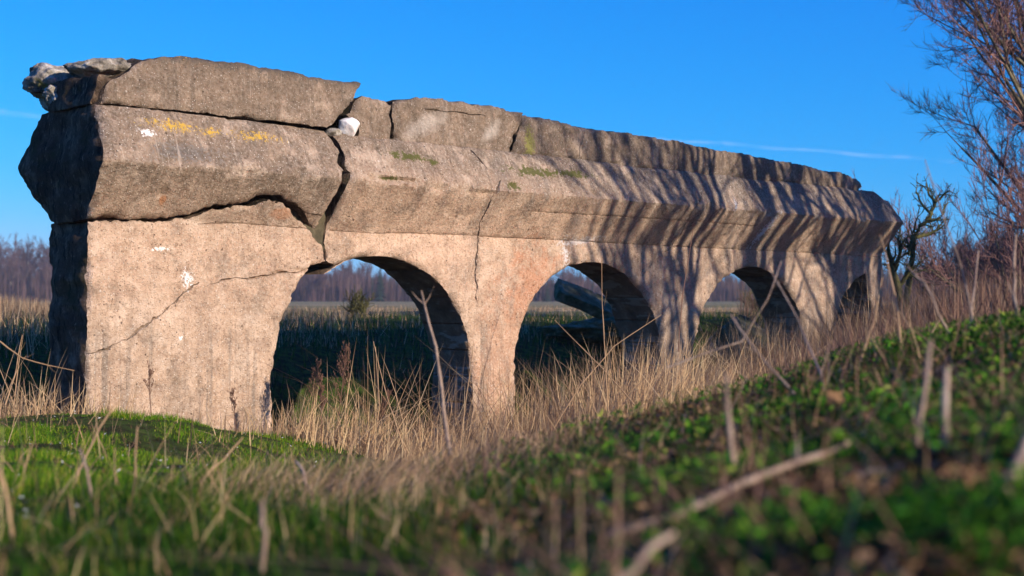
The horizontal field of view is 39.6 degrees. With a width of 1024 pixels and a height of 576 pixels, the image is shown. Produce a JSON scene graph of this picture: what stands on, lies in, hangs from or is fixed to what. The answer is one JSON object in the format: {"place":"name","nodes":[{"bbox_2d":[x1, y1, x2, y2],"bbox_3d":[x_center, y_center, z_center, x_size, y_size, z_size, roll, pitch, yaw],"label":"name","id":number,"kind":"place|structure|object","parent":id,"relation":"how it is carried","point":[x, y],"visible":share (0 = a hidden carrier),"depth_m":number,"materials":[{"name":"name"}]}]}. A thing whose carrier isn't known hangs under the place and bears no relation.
{"place":"outdoors","nodes":[
{"label":"outdoors","id":0,"kind":"place"},
{"bbox_2d":[0,406,371,546],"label":"short green grass","id":1,"kind":"structure","parent":0,"point":[9,476],"depth_m":6.69,"materials":[{"name":"green plant"}]},
{"bbox_2d":[0,293,974,398],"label":"dry grass","id":2,"kind":"structure","parent":0,"point":[8,305],"depth_m":20.75,"materials":[{"name":"beige plant"}]},
{"bbox_2d":[0,304,1023,575],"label":"foreground grass","id":3,"kind":"structure","parent":0,"point":[310,522],"depth_m":3.14,"materials":[{"name":"green plant"}]},
{"bbox_2d":[0,301,1023,575],"bbox_3d":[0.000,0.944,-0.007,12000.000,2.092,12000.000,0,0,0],"label":"ground","id":4,"kind":"structure","parent":0,"point":[278,399],"depth_m":9.61,"materials":[{"name":"green plant"}]},
{"bbox_2d":[0,234,10,268],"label":"bare tree","id":5,"kind":"object","parent":4,"relation":"on","point":[1,250],"visible":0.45,"depth_m":308.52,"materials":[{"name":"grey plant"}]},
{"bbox_2d":[0,255,18,287],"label":"bare tree","id":6,"kind":"object","parent":4,"relation":"on","point":[9,268],"visible":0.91,"depth_m":256.00,"materials":[{"name":"grey plant"}]},
{"bbox_2d":[1,249,21,286],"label":"bare tree","id":7,"kind":"object","parent":4,"relation":"on","point":[17,257],"visible":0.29,"depth_m":260.80,"materials":[{"name":"grey plant"}]},
{"bbox_2d":[4,335,22,405],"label":"leaning stalk","id":8,"kind":"object","parent":4,"relation":"on","point":[14,375],"visible":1,"depth_m":8.29,"materials":[{"name":"beige plant"}]},
{"bbox_2d":[0,469,27,541],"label":"dry stalk","id":9,"kind":"object","parent":4,"relation":"on","point":[2,482],"visible":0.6,"depth_m":3.06,"materials":[{"name":"beige plant"}]},
{"bbox_2d":[0,233,35,268],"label":"bare tree","id":10,"kind":"object","parent":4,"relation":"on","point":[9,248],"visible":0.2,"depth_m":305.77,"materials":[{"name":"grey plant"}]},
{"bbox_2d":[12,255,36,301],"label":"bare tree","id":11,"kind":"object","parent":4,"relation":"on","point":[27,274],"visible":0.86,"depth_m":255.91,"materials":[{"name":"grey plant"}]},
{"bbox_2d":[7,238,41,272],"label":"bare tree","id":12,"kind":"object","parent":4,"relation":"on","point":[27,256],"visible":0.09,"depth_m":300.53,"materials":[{"name":"brown wood"}]},
{"bbox_2d":[20,442,32,487],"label":"dry stalk","id":13,"kind":"object","parent":4,"relation":"on","point":[26,462],"visible":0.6,"depth_m":4.33,"materials":[{"name":"beige plant"}]},
{"bbox_2d":[12,233,43,274],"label":"bare tree","id":14,"kind":"object","parent":4,"relation":"on","point":[31,255],"visible":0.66,"depth_m":268.97,"materials":[{"name":"grey plant"}]},
{"bbox_2d":[0,341,74,371],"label":"leaning stalk","id":15,"kind":"object","parent":4,"relation":"on","point":[30,355],"visible":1,"depth_m":8.01,"materials":[{"name":"brown plant"}]},
{"bbox_2d":[32,235,50,272],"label":"bare tree","id":16,"kind":"object","parent":4,"relation":"on","point":[44,251],"visible":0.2,"depth_m":265.89,"materials":[{"name":"plant"}]},
{"bbox_2d":[36,248,48,275],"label":"bare tree","id":17,"kind":"object","parent":4,"relation":"on","point":[44,258],"visible":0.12,"depth_m":306.39,"materials":[{"name":"brown wood"}]},
{"bbox_2d":[37,262,51,301],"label":"bare tree","id":18,"kind":"object","parent":4,"relation":"on","point":[41,270],"visible":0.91,"depth_m":253.75,"materials":[{"name":"brown wood"}]},
{"bbox_2d":[79,448,93,498],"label":"dry stalk","id":19,"kind":"object","parent":4,"relation":"on","point":[86,468],"visible":0.7,"depth_m":4.00,"materials":[{"name":"beige plant"}]},
{"bbox_2d":[75,394,123,483],"bbox_3d":[-1.415,0.540,4.803,0.042,0.376,0.421,0,0,9],"label":"leaning stalk","id":20,"kind":"object","parent":4,"relation":"on","point":[78,472],"visible":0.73,"depth_m":4.85,"materials":[{"name":"beige plant"}]},
{"bbox_2d":[114,448,116,485],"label":"dry stalk","id":21,"kind":"object","parent":4,"relation":"on","point":[114,467],"visible":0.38,"depth_m":4.46,"materials":[{"name":"brown plant"}]},
{"bbox_2d":[133,426,137,481],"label":"dry stalk","id":22,"kind":"object","parent":4,"relation":"on","point":[135,452],"visible":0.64,"depth_m":4.65,"materials":[{"name":"brown plant"}]},
{"bbox_2d":[143,360,154,415],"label":"seed head weed","id":23,"kind":"object","parent":4,"relation":"on","point":[150,372],"visible":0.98,"depth_m":9.39,"materials":[{"name":"brown plant"}]},
{"bbox_2d":[5,410,316,517],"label":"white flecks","id":24,"kind":"object","parent":4,"relation":"on","point":[102,457],"visible":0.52,"depth_m":6.19,"materials":[{"name":"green plant"}]},
{"bbox_2d":[0,375,331,526],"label":"turf stalks","id":25,"kind":"object","parent":4,"relation":"on","point":[117,450],"visible":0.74,"depth_m":5.77,"materials":[{"name":"beige plant"}]},
{"bbox_2d":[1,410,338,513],"bbox_3d":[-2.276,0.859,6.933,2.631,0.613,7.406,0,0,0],"label":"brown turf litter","id":26,"kind":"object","parent":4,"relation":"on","point":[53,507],"visible":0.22,"depth_m":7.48,"materials":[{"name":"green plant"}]},
{"bbox_2d":[199,437,242,484],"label":"leaning stalk","id":27,"kind":"object","parent":4,"relation":"on","point":[224,458],"visible":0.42,"depth_m":4.86,"materials":[{"name":"beige plant"}]},
{"bbox_2d":[227,387,236,431],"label":"seed head weed","id":28,"kind":"object","parent":4,"relation":"on","point":[233,401],"visible":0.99,"depth_m":9.50,"materials":[{"name":"brown plant"}]},
{"bbox_2d":[259,498,267,572],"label":"dry stalk","id":29,"kind":"object","parent":4,"relation":"on","point":[263,528],"visible":0.96,"depth_m":2.60,"materials":[{"name":"beige plant"}]},
{"bbox_2d":[293,274,307,295],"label":"bare tree","id":30,"kind":"object","parent":4,"relation":"on","point":[300,280],"visible":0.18,"depth_m":252.99,"materials":[{"name":"brown wood"}]},
{"bbox_2d":[295,460,309,490],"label":"dry stalk","id":31,"kind":"object","parent":4,"relation":"on","point":[300,466],"visible":0.44,"depth_m":4.64,"materials":[{"name":"beige plant"}]},
{"bbox_2d":[299,274,310,291],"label":"bare tree","id":32,"kind":"object","parent":4,"relation":"on","point":[309,277],"visible":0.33,"depth_m":258.49,"materials":[{"name":"grey plant"}]},
{"bbox_2d":[305,358,320,429],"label":"seed head weed","id":33,"kind":"object","parent":4,"relation":"on","point":[315,371],"visible":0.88,"depth_m":10.81,"materials":[{"name":"brown plant"}]},
{"bbox_2d":[310,274,328,301],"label":"bare tree","id":34,"kind":"object","parent":4,"relation":"on","point":[320,281],"visible":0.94,"depth_m":247.56,"materials":[{"name":"plant"}]},
{"bbox_2d":[314,373,327,443],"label":"seed head weed","id":35,"kind":"object","parent":4,"relation":"on","point":[320,380],"visible":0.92,"depth_m":10.38,"materials":[{"name":"brown plant"}]},
{"bbox_2d":[326,267,345,288],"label":"bare tree","id":36,"kind":"object","parent":4,"relation":"on","point":[334,273],"visible":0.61,"depth_m":256.17,"materials":[{"name":"brown plant"}]},
{"bbox_2d":[331,266,344,278],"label":"bare tree","id":37,"kind":"object","parent":4,"relation":"on","point":[340,273],"visible":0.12,"depth_m":276.40,"materials":[{"name":"brown wood"}]},
{"bbox_2d":[330,341,350,447],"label":"seed head weed","id":38,"kind":"object","parent":4,"relation":"on","point":[344,362],"visible":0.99,"depth_m":10.61,"materials":[{"name":"brown plant"}]},
{"bbox_2d":[338,260,353,273],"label":"bare tree","id":39,"kind":"object","parent":4,"relation":"on","point":[343,265],"visible":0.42,"depth_m":303.76,"materials":[{"name":"grey plant"}]},
{"bbox_2d":[337,260,354,278],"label":"bare tree","id":40,"kind":"object","parent":4,"relation":"on","point":[350,266],"visible":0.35,"depth_m":302.90,"materials":[{"name":"brown wood"}]},
{"bbox_2d":[345,427,358,470],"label":"leaning stalk","id":41,"kind":"object","parent":4,"relation":"on","point":[352,446],"visible":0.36,"depth_m":5.35,"materials":[{"name":"beige plant"}]},
{"bbox_2d":[346,272,358,291],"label":"bare tree","id":42,"kind":"object","parent":4,"relation":"on","point":[354,278],"visible":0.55,"depth_m":257.48,"materials":[{"name":"grey plant"}]},
{"bbox_2d":[338,284,375,317],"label":"bush","id":43,"kind":"object","parent":4,"relation":"on","point":[356,305],"visible":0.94,"depth_m":25.90,"materials":[{"name":"green plant"}]},
{"bbox_2d":[353,266,364,280],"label":"bare tree","id":44,"kind":"object","parent":4,"relation":"on","point":[358,270],"visible":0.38,"depth_m":277.93,"materials":[{"name":"brown wood"}]},
{"bbox_2d":[356,261,374,276],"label":"bare tree","id":45,"kind":"object","parent":4,"relation":"on","point":[370,266],"visible":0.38,"depth_m":295.91,"materials":[{"name":"plant"}]},
{"bbox_2d":[368,277,376,301],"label":"conifer","id":46,"kind":"object","parent":4,"relation":"on","point":[372,289],"visible":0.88,"depth_m":251.50,"materials":[{"name":"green plant"}]},
{"bbox_2d":[373,347,379,457],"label":"leaning stalk","id":47,"kind":"object","parent":4,"relation":"on","point":[379,406],"visible":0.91,"depth_m":9.59,"materials":[{"name":"beige plant"}]},
{"bbox_2d":[373,268,386,301],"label":"conifer","id":48,"kind":"object","parent":4,"relation":"on","point":[380,297],"visible":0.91,"depth_m":247.08,"materials":[{"name":"green plant"}]},
{"bbox_2d":[374,388,392,432],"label":"seed head weed","id":49,"kind":"object","parent":4,"relation":"on","point":[384,400],"visible":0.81,"depth_m":10.46,"materials":[{"name":"brown plant"}]},
{"bbox_2d":[373,341,405,452],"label":"leaning stalk","id":50,"kind":"object","parent":4,"relation":"on","point":[389,404],"visible":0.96,"depth_m":9.49,"materials":[{"name":"beige plant"}]},
{"bbox_2d":[0,384,817,516],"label":"matted dry grass","id":51,"kind":"structure","parent":4,"relation":"on","point":[377,482],"depth_m":4.51,"materials":[{"name":"beige plant"}]},
{"bbox_2d":[412,287,451,455],"bbox_3d":[-0.291,0.354,5.757,0.080,0.728,0.351,0,-1,-31],"label":"dry stalk","id":52,"kind":"object","parent":4,"relation":"on","point":[444,416],"visible":0.92,"depth_m":5.74,"materials":[{"name":"beige plant"}]},
{"bbox_2d":[0,316,872,466],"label":"reed tussocks","id":53,"kind":"object","parent":4,"relation":"on","point":[342,440],"visible":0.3,"depth_m":10.43,"materials":[{"name":"beige plant"}]},
{"bbox_2d":[18,56,902,446],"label":"ruined arch wall","id":54,"kind":"structure","parent":4,"relation":"on","point":[204,216],"depth_m":11.69,"materials":[{"name":"stone"}]},
{"bbox_2d":[324,128,341,136],"bbox_3d":[-1.456,-1.259,11.514,0.155,0.080,0.154,0,0,0],"label":"mortar stone","id":55,"kind":"object","parent":54,"relation":"on","point":[330,132],"visible":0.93,"depth_m":11.48,"materials":[{"name":"stone"}]},
{"bbox_2d":[339,117,359,136],"bbox_3d":[-1.331,-1.309,11.624,0.172,0.177,0.156,0,0,30],"label":"white stone","id":56,"kind":"object","parent":54,"relation":"on","point":[349,126],"visible":0.9,"depth_m":11.57,"materials":[{"name":"white stone"}]},
{"bbox_2d":[459,341,473,449],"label":"leaning stalk","id":57,"kind":"object","parent":4,"relation":"on","point":[466,398],"visible":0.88,"depth_m":8.70,"materials":[{"name":"beige plant"}]},
{"bbox_2d":[0,267,1001,301],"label":"wood undergrowth","id":58,"kind":"object","parent":4,"relation":"on","point":[720,293],"visible":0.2,"depth_m":251.94,"materials":[{"name":"brown plant"}]},
{"bbox_2d":[0,270,1022,464],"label":"dry grass belt","id":59,"kind":"object","parent":4,"relation":"on","point":[289,432],"visible":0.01,"depth_m":12.99,"materials":[{"name":"beige plant"}]},
{"bbox_2d":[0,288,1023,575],"bbox_3d":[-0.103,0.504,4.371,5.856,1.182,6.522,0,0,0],"label":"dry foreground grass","id":60,"kind":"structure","parent":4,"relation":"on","point":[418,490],"depth_m":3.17,"materials":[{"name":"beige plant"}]},
{"bbox_2d":[543,283,550,301],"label":"conifer","id":61,"kind":"object","parent":4,"relation":"on","point":[547,298],"visible":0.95,"depth_m":247.93,"materials":[{"name":"grey plant"}]},
{"bbox_2d":[555,267,574,280],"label":"bare tree","id":62,"kind":"object","parent":4,"relation":"on","point":[562,274],"visible":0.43,"depth_m":270.45,"materials":[{"name":"brown wood"}]},
{"bbox_2d":[568,271,583,286],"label":"bare tree","id":63,"kind":"object","parent":4,"relation":"on","point":[576,279],"visible":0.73,"depth_m":252.93,"materials":[{"name":"grey plant"}]},
{"bbox_2d":[537,316,622,348],"bbox_3d":[1.298,0.635,20.633,1.882,0.568,1.430,0,0,0],"label":"slab","id":64,"kind":"object","parent":4,"relation":"on","point":[590,330],"visible":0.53,"depth_m":20.11,"materials":[{"name":"grey stone"}]},
{"bbox_2d":[554,278,612,319],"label":"fallen beam","id":65,"kind":"structure","parent":64,"relation":"on","point":[588,301],"depth_m":20.32,"materials":[{"name":"grey stone"}]},
{"bbox_2d":[555,320,634,405],"bbox_3d":[0.536,0.476,9.122,0.544,0.542,0.084,0,0,20],"label":"leaning stalk","id":66,"kind":"object","parent":4,"relation":"on","point":[603,369],"visible":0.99,"depth_m":9.08,"materials":[{"name":"brown plant"}]},
{"bbox_2d":[601,256,608,410],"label":"leaning stalk","id":67,"kind":"object","parent":4,"relation":"on","point":[604,343],"visible":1,"depth_m":9.49,"materials":[{"name":"brown plant"}]},
{"bbox_2d":[554,314,660,426],"bbox_3d":[0.601,0.523,9.195,0.773,0.718,0.114,0,0,-23],"label":"leaning stalk","id":68,"kind":"object","parent":4,"relation":"on","point":[595,368],"visible":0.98,"depth_m":9.13,"materials":[{"name":"brown plant"}]},
{"bbox_2d":[230,259,1023,453],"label":"broken straw","id":69,"kind":"object","parent":4,"relation":"on","point":[498,399],"visible":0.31,"depth_m":11.52,"materials":[{"name":"beige plant"}]},
{"bbox_2d":[622,531,675,575],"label":"fallen branch","id":70,"kind":"object","parent":4,"relation":"on","point":[644,555],"visible":1,"depth_m":1.68,"materials":[{"name":"brown wood"}]},
{"bbox_2d":[678,232,692,351],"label":"thin twig","id":71,"kind":"object","parent":4,"relation":"on","point":[683,295],"visible":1,"depth_m":11.60,"materials":[{"name":"brown wood"}]},
{"bbox_2d":[666,261,784,368],"bbox_3d":[0.796,0.092,5.028,0.488,0.385,0.161,0,0,-24],"label":"dry stalk","id":72,"kind":"object","parent":4,"relation":"on","point":[772,287],"visible":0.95,"depth_m":5.00,"materials":[{"name":"beige plant"}]},
{"bbox_2d":[431,318,1023,575],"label":"leaf litter","id":73,"kind":"object","parent":4,"relation":"on","point":[946,473],"visible":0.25,"depth_m":2.42,"materials":[{"name":"plant"}]},
{"bbox_2d":[722,274,733,287],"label":"bare tree","id":74,"kind":"object","parent":4,"relation":"on","point":[729,275],"visible":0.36,"depth_m":273.09,"materials":[{"name":"brown wood"}]},
{"bbox_2d":[697,315,767,376],"bbox_3d":[3.030,0.827,19.488,1.026,0.927,0.748,0,0,0],"label":"rubble heap","id":75,"kind":"object","parent":4,"relation":"on","point":[722,332],"visible":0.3,"depth_m":19.28,"materials":[{"name":"grey stone"}]},
{"bbox_2d":[725,373,739,478],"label":"dry stalk","id":76,"kind":"object","parent":4,"relation":"on","point":[729,430],"visible":0.59,"depth_m":2.71,"materials":[{"name":"brown plant"}]},
{"bbox_2d":[453,306,1023,575],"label":"bank ground cover","id":77,"kind":"object","parent":4,"relation":"on","point":[1004,505],"visible":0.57,"depth_m":2.41,"materials":[{"name":"green plant"}]},
{"bbox_2d":[737,289,757,311],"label":"bush","id":78,"kind":"object","parent":4,"relation":"on","point":[753,304],"visible":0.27,"depth_m":29.86,"materials":[{"name":"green plant"}]},
{"bbox_2d":[730,314,795,395],"bbox_3d":[0.773,0.209,4.483,0.055,0.251,0.266,0,-1,-40],"label":"dry stalk","id":79,"kind":"object","parent":4,"relation":"on","point":[762,358],"visible":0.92,"depth_m":4.49,"materials":[{"name":"beige plant"}]},
{"bbox_2d":[767,266,830,391],"bbox_3d":[0.969,0.161,4.601,0.099,0.481,0.805,0,0,-3],"label":"dry stalk","id":80,"kind":"object","parent":4,"relation":"on","point":[816,363],"visible":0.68,"depth_m":4.70,"materials":[{"name":"beige plant"}]},
{"bbox_2d":[826,388,851,410],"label":"dead leaf","id":81,"kind":"object","parent":4,"relation":"on","point":[835,395],"visible":0.69,"depth_m":3.61,"materials":[{"name":"brown plant"}]},
{"bbox_2d":[714,254,1023,391],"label":"dead brush","id":82,"kind":"object","parent":4,"relation":"on","point":[983,307],"visible":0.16,"depth_m":7.91,"materials":[{"name":"brown plant"}]},
{"bbox_2d":[857,277,882,367],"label":"leaning stalk","id":83,"kind":"object","parent":4,"relation":"on","point":[862,354],"visible":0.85,"depth_m":5.08,"materials":[{"name":"brown plant"}]},
{"bbox_2d":[857,464,902,475],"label":"fallen branch","id":84,"kind":"object","parent":4,"relation":"on","point":[877,470],"visible":0.29,"depth_m":2.37,"materials":[{"name":"brown wood"}]},
{"bbox_2d":[885,269,889,288],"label":"conifer","id":85,"kind":"object","parent":4,"relation":"on","point":[887,278],"visible":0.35,"depth_m":271.36,"materials":[{"name":"grey plant"}]},
{"bbox_2d":[880,234,901,349],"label":"leaning stalk","id":86,"kind":"object","parent":4,"relation":"on","point":[898,318],"visible":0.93,"depth_m":5.12,"materials":[{"name":"brown plant"}]},
{"bbox_2d":[882,228,941,314],"bbox_3d":[5.265,0.015,18.899,0.849,1.894,0.738,0,0,-24],"label":"broken sapling","id":87,"kind":"object","parent":4,"relation":"on","point":[893,265],"visible":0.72,"depth_m":18.86,"materials":[{"name":"brown plant"}]},
{"bbox_2d":[913,340,932,457],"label":"dry stalk","id":88,"kind":"object","parent":4,"relation":"on","point":[925,383],"visible":0.61,"depth_m":2.63,"materials":[{"name":"brown plant"}]},
{"bbox_2d":[897,174,958,311],"bbox_3d":[5.624,-0.296,19.315,0.733,2.567,0.615,0,-1,40],"label":"gnarled tree","id":89,"kind":"object","parent":4,"relation":"on","point":[928,219],"visible":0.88,"depth_m":19.29,"materials":[{"name":"brown plant"}]},
{"bbox_2d":[911,265,947,304],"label":"scrub thicket","id":90,"kind":"object","parent":4,"relation":"on","point":[914,279],"visible":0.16,"depth_m":74.72,"materials":[{"name":"brown plant"}]},
{"bbox_2d":[907,266,954,340],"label":"dry stalk","id":91,"kind":"object","parent":4,"relation":"on","point":[924,284],"visible":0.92,"depth_m":5.01,"materials":[{"name":"beige plant"}]},
{"bbox_2d":[850,116,1023,308],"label":"bare bush","id":92,"kind":"object","parent":4,"relation":"on","point":[1020,236],"visible":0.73,"depth_m":21.56,"materials":[{"name":"brown plant"}]},
{"bbox_2d":[940,367,949,449],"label":"dry stalk","id":93,"kind":"object","parent":4,"relation":"on","point":[945,402],"visible":0.41,"depth_m":2.55,"materials":[{"name":"brown plant"}]},
{"bbox_2d":[924,160,974,326],"bbox_3d":[1.642,-0.073,5.204,0.067,0.829,0.422,0,0,-21],"label":"dry stalk","id":94,"kind":"object","parent":4,"relation":"on","point":[953,244],"visible":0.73,"depth_m":5.23,"materials":[{"name":"brown plant"}]},
{"bbox_2d":[884,0,1023,234],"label":"bare tree","id":95,"kind":"object","parent":4,"relation":"on","point":[999,32],"visible":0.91,"depth_m":23.02,"materials":[{"name":"brown plant"}]},
{"bbox_2d":[923,231,998,293],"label":"scrub thicket","id":96,"kind":"object","parent":4,"relation":"on","point":[956,266],"visible":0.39,"depth_m":59.27,"materials":[{"name":"brown plant"}]},
{"bbox_2d":[970,250,978,326],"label":"dry stalk","id":97,"kind":"object","parent":4,"relation":"on","point":[974,284],"visible":0.41,"depth_m":5.29,"materials":[{"name":"beige plant"}]},
{"bbox_2d":[955,214,1023,289],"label":"scrub thicket","id":98,"kind":"object","parent":4,"relation":"on","point":[993,251],"visible":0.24,"depth_m":47.79,"materials":[{"name":"brown plant"}]},
{"bbox_2d":[981,439,1023,509],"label":"thick stalk","id":99,"kind":"object","parent":4,"relation":"on","point":[1018,460],"visible":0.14,"depth_m":1.87,"materials":[{"name":"beige plant"}]},
{"bbox_2d":[1008,234,1018,318],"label":"dry stalk","id":100,"kind":"object","parent":4,"relation":"on","point":[1014,277],"visible":0.81,"depth_m":5.03,"materials":[{"name":"beige plant"}]},
{"bbox_2d":[0,280,1023,575],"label":"fallen twigs","id":101,"kind":"object","parent":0,"point":[618,536],"depth_m":2.22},
{"bbox_2d":[0,0,1023,284],"label":"sky","id":102,"kind":"structure","parent":0,"point":[803,82],"materials":[{"name":"blue"}]}
]}

